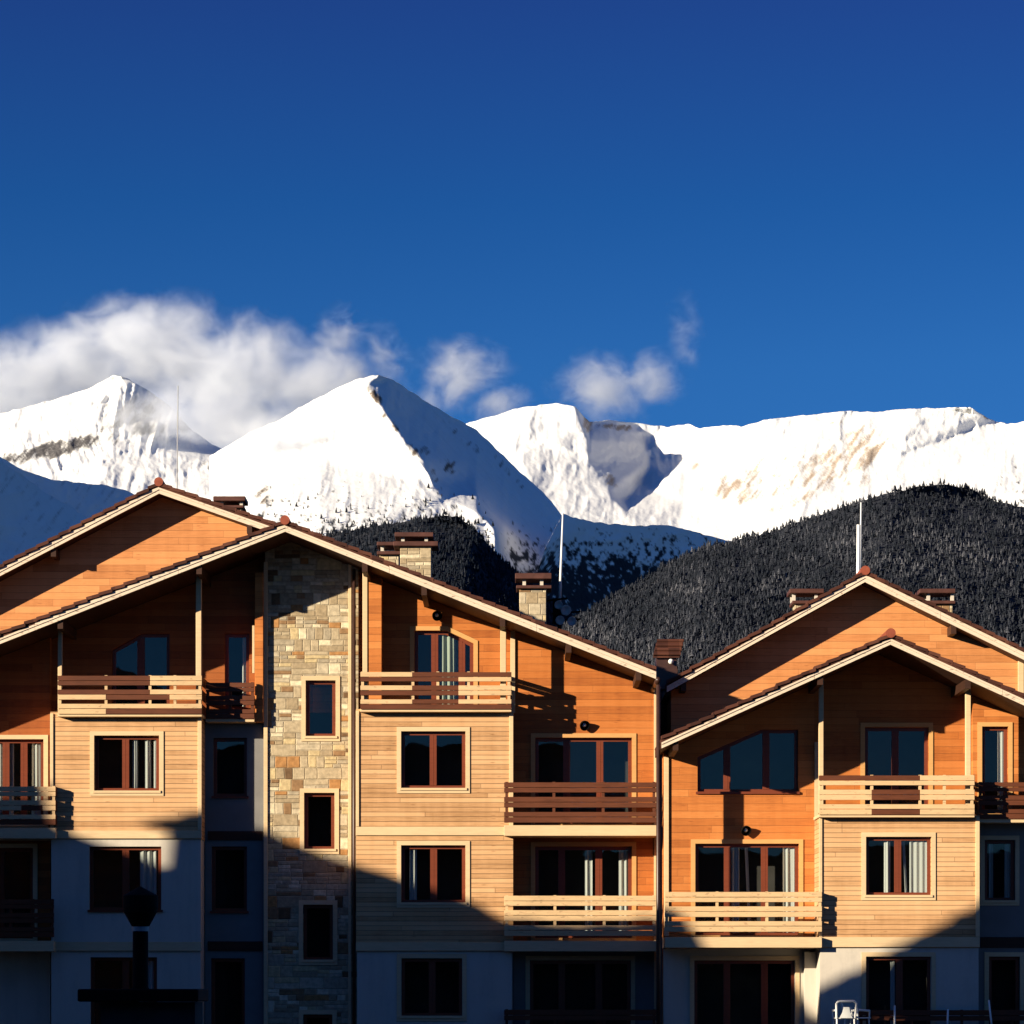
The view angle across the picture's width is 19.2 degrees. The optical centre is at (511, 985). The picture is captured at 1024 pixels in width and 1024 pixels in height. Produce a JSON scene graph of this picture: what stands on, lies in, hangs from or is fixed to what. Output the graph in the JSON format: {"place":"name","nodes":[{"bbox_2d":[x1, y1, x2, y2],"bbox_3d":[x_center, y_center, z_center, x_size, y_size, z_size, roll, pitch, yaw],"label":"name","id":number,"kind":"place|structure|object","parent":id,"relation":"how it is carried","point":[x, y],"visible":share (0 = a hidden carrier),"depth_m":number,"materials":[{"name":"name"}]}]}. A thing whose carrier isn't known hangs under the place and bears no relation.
{"place":"outdoors","nodes":[
{"label":"outdoors","id":0,"kind":"place"},
{"bbox_2d":[0,460,87,563],"bbox_3d":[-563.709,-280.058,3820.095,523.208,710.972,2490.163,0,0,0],"label":"hill","id":1,"kind":"structure","parent":0,"point":[32,515],"depth_m":3692.95,"materials":[{"name":"white snow"}]},
{"bbox_2d":[0,457,134,517],"bbox_3d":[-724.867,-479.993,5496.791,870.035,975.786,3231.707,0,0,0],"label":"hill","id":2,"kind":"structure","parent":0,"point":[87,500],"depth_m":5706.84,"materials":[{"name":"white snow"}]},
{"bbox_2d":[0,375,220,498],"bbox_3d":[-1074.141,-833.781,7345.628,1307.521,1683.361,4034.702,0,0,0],"label":"mountain","id":3,"kind":"structure","parent":0,"point":[115,431],"depth_m":8151.04,"materials":[{"name":"white snow"}]},
{"bbox_2d":[209,375,561,583],"bbox_3d":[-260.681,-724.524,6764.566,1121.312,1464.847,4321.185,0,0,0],"label":"mountain","id":4,"kind":"structure","parent":0,"point":[379,443],"depth_m":7007.98,"materials":[{"name":"white snow"}]},
{"bbox_2d":[267,483,493,545],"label":"scrub","id":5,"kind":"object","parent":4,"relation":"on","point":[404,518],"visible":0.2,"depth_m":6595.72,"materials":[{"name":"green plant"}]},
{"bbox_2d":[328,515,561,625],"bbox_3d":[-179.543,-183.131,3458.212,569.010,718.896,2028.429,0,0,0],"label":"hill","id":6,"kind":"structure","parent":0,"point":[440,530],"depth_m":3457.31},
{"bbox_2d":[319,509,571,626],"bbox_3d":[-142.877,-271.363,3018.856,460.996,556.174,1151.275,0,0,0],"label":"forest","id":7,"kind":"object","parent":6,"relation":"on","point":[503,566],"visible":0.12,"depth_m":3445.50,"materials":[{"name":"green plant"}]},
{"bbox_2d":[0,0,1023,448],"label":"sky","id":8,"kind":"structure","parent":0,"point":[700,214],"materials":[{"name":"blue"}]},
{"bbox_2d":[533,514,730,616],"bbox_3d":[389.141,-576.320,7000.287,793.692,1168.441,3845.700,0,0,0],"label":"hill","id":9,"kind":"structure","parent":0,"point":[600,560],"depth_m":7039.55,"materials":[{"name":"white snow"}]},
{"bbox_2d":[466,403,1023,540],"bbox_3d":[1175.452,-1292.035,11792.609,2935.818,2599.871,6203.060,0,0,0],"label":"mountain","id":10,"kind":"structure","parent":0,"point":[727,482],"depth_m":13187.50,"materials":[{"name":"white snow"}]},
{"bbox_2d":[565,484,1023,669],"bbox_3d":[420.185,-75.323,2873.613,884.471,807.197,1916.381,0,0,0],"label":"hill","id":11,"kind":"structure","parent":0,"point":[928,489],"depth_m":2689.25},
{"bbox_2d":[557,478,1023,673],"bbox_3d":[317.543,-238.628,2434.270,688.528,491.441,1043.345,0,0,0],"label":"forest","id":12,"kind":"object","parent":11,"relation":"on","point":[624,617],"visible":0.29,"depth_m":2650.46,"materials":[{"name":"green plant"}]},
{"label":"ground","id":13,"kind":"structure","parent":0,"visible":0},
{"bbox_2d":[78,886,208,1023],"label":"street lamp","id":14,"kind":"object","parent":13,"relation":"on","point":[140,1002],"visible":1,"depth_m":25.00,"materials":[{"name":"black metal"}]},
{"bbox_2d":[0,477,683,1023],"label":"chalet","id":15,"kind":"object","parent":13,"relation":"on","point":[286,769],"visible":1,"depth_m":80.80,"materials":[{"name":"brown wood"}]},
{"bbox_2d":[0,844,37,940],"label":"window","id":16,"kind":"structure","parent":15,"relation":"in","point":[18,862],"depth_m":82.14,"materials":[{"name":"black glass"}]},
{"bbox_2d":[0,735,47,827],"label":"window","id":17,"kind":"structure","parent":15,"relation":"in","point":[23,763],"depth_m":81.06,"materials":[{"name":"clear glass"}]},
{"bbox_2d":[91,957,156,1023],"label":"window","id":18,"kind":"structure","parent":15,"relation":"in","point":[106,972],"depth_m":81.24,"materials":[{"name":"black glass"}]},
{"bbox_2d":[87,847,162,911],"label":"window","id":19,"kind":"structure","parent":15,"relation":"in","point":[115,872],"depth_m":81.24,"materials":[{"name":"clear glass"}]},
{"bbox_2d":[90,731,163,795],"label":"window","id":20,"kind":"structure","parent":15,"relation":"in","point":[127,763],"depth_m":80.18,"materials":[{"name":"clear glass"}]},
{"bbox_2d":[113,634,169,708],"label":"window","id":21,"kind":"structure","parent":15,"relation":"in","point":[145,654],"depth_m":82.60,"materials":[{"name":"blue glass"}]},
{"bbox_2d":[176,386,178,488],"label":"antenna mast","id":22,"kind":"object","parent":15,"relation":"attached to","point":[177,445],"visible":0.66,"depth_m":86.49,"materials":[{"name":"grey metal"}]},
{"bbox_2d":[212,958,244,1023],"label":"window","id":23,"kind":"structure","parent":15,"relation":"in","point":[228,974],"depth_m":82.10,"materials":[{"name":"black glass"}]},
{"bbox_2d":[210,847,248,912],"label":"window","id":24,"kind":"structure","parent":15,"relation":"in","point":[229,864],"depth_m":82.10,"materials":[{"name":"black glass"}]},
{"bbox_2d":[211,738,248,797],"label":"window","id":25,"kind":"structure","parent":15,"relation":"in","point":[230,754],"depth_m":82.10,"materials":[{"name":"black glass"}]},
{"bbox_2d":[225,634,248,708],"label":"window","id":26,"kind":"structure","parent":15,"relation":"in","point":[236,645],"depth_m":81.62,"materials":[{"name":"clear glass"}]},
{"bbox_2d":[299,900,336,964],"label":"window","id":27,"kind":"structure","parent":15,"relation":"in","point":[320,916],"depth_m":80.92,"materials":[{"name":"black glass"}]},
{"bbox_2d":[299,1010,336,1023],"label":"window","id":28,"kind":"structure","parent":15,"relation":"in","point":[310,1016],"depth_m":80.92,"materials":[{"name":"clear glass"}]},
{"bbox_2d":[300,788,338,853],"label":"window","id":29,"kind":"structure","parent":15,"relation":"in","point":[319,802],"depth_m":80.92,"materials":[{"name":"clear glass"}]},
{"bbox_2d":[301,676,339,740],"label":"window","id":30,"kind":"structure","parent":15,"relation":"in","point":[314,726],"depth_m":80.92,"materials":[{"name":"clear glass"}]},
{"bbox_2d":[397,954,466,1020],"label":"window","id":31,"kind":"structure","parent":15,"relation":"in","point":[430,987],"depth_m":81.24,"materials":[{"name":"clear glass"}]},
{"bbox_2d":[397,727,469,792],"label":"window","id":32,"kind":"structure","parent":15,"relation":"in","point":[427,762],"depth_m":81.20,"materials":[{"name":"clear glass"}]},
{"bbox_2d":[397,841,469,907],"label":"window","id":33,"kind":"structure","parent":15,"relation":"in","point":[427,876],"depth_m":80.22,"materials":[{"name":"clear glass"}]},
{"bbox_2d":[410,626,477,703],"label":"window","id":34,"kind":"structure","parent":15,"relation":"in","point":[437,649],"depth_m":81.54,"materials":[{"name":"clear glass"}]},
{"bbox_2d":[547,513,579,628],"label":"antenna mast","id":35,"kind":"object","parent":15,"relation":"attached to","point":[559,608],"visible":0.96,"depth_m":83.84,"materials":[{"name":"white metal"}]},
{"bbox_2d":[526,956,634,1023],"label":"window","id":36,"kind":"structure","parent":15,"relation":"in","point":[552,982],"depth_m":82.14,"materials":[{"name":"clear glass"}]},
{"bbox_2d":[531,733,635,824],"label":"window","id":37,"kind":"structure","parent":15,"relation":"in","point":[555,757],"depth_m":82.14,"materials":[{"name":"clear glass"}]},
{"bbox_2d":[531,842,635,940],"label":"window","id":38,"kind":"structure","parent":15,"relation":"in","point":[558,871],"depth_m":81.16,"materials":[{"name":"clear glass"}]},
{"bbox_2d":[654,566,1023,1023],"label":"chalet","id":39,"kind":"object","parent":13,"relation":"on","point":[843,790],"visible":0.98,"depth_m":79.80,"materials":[{"name":"brown wood"}]},
{"bbox_2d":[690,956,799,1023],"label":"window","id":40,"kind":"structure","parent":39,"relation":"in","point":[723,989],"depth_m":81.00,"materials":[{"name":"black glass"}]},
{"bbox_2d":[691,839,802,936],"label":"window","id":41,"kind":"structure","parent":39,"relation":"in","point":[720,865],"depth_m":80.02,"materials":[{"name":"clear glass"}]},
{"bbox_2d":[696,730,799,793],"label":"window","id":42,"kind":"structure","parent":39,"relation":"in","point":[761,761],"depth_m":81.00,"materials":[{"name":"clear glass"}]},
{"bbox_2d":[856,502,861,573],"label":"antenna mast","id":43,"kind":"object","parent":39,"relation":"on","point":[858,553],"visible":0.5,"depth_m":84.16,"materials":[{"name":"white metal"}]},
{"bbox_2d":[860,723,932,803],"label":"window","id":44,"kind":"structure","parent":39,"relation":"in","point":[883,751],"depth_m":81.10,"materials":[{"name":"clear glass"}]},
{"bbox_2d":[861,832,935,899],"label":"window","id":45,"kind":"structure","parent":39,"relation":"in","point":[894,865],"depth_m":78.70,"materials":[{"name":"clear glass"}]},
{"bbox_2d":[861,952,935,1023],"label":"window","id":46,"kind":"structure","parent":39,"relation":"in","point":[901,980],"depth_m":79.73,"materials":[{"name":"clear glass"}]},
{"bbox_2d":[977,722,1012,814],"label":"window","id":47,"kind":"structure","parent":39,"relation":"in","point":[991,741],"depth_m":79.79,"materials":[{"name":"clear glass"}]},
{"bbox_2d":[980,836,1018,905],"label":"window","id":48,"kind":"structure","parent":39,"relation":"in","point":[996,852],"depth_m":79.79,"materials":[{"name":"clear glass"}]},
{"bbox_2d":[984,952,1023,1023],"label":"window","id":49,"kind":"structure","parent":39,"relation":"in","point":[1001,969],"depth_m":80.85,"materials":[{"name":"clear glass"}]},
{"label":"terrace","id":50,"kind":"structure","parent":13,"relation":"on","visible":0},
{"bbox_2d":[831,1000,857,1023],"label":"garden chair","id":51,"kind":"object","parent":50,"relation":"on","point":[846,1014],"visible":1,"depth_m":76.98,"materials":[{"name":"white plastic"}]},
{"bbox_2d":[841,1002,869,1023],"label":"garden chair","id":52,"kind":"object","parent":50,"relation":"on","point":[857,1018],"visible":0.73,"depth_m":77.66,"materials":[{"name":"white plastic"}]},
{"bbox_2d":[894,1005,895,1023],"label":"pole","id":53,"kind":"object","parent":50,"relation":"on","point":[894,1014],"visible":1,"depth_m":77.68,"materials":[{"name":"white metal"}]},
{"bbox_2d":[988,1000,991,1023],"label":"pole","id":54,"kind":"object","parent":50,"relation":"on","point":[990,1012],"visible":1,"depth_m":77.68,"materials":[{"name":"grey metal"}]}
]}

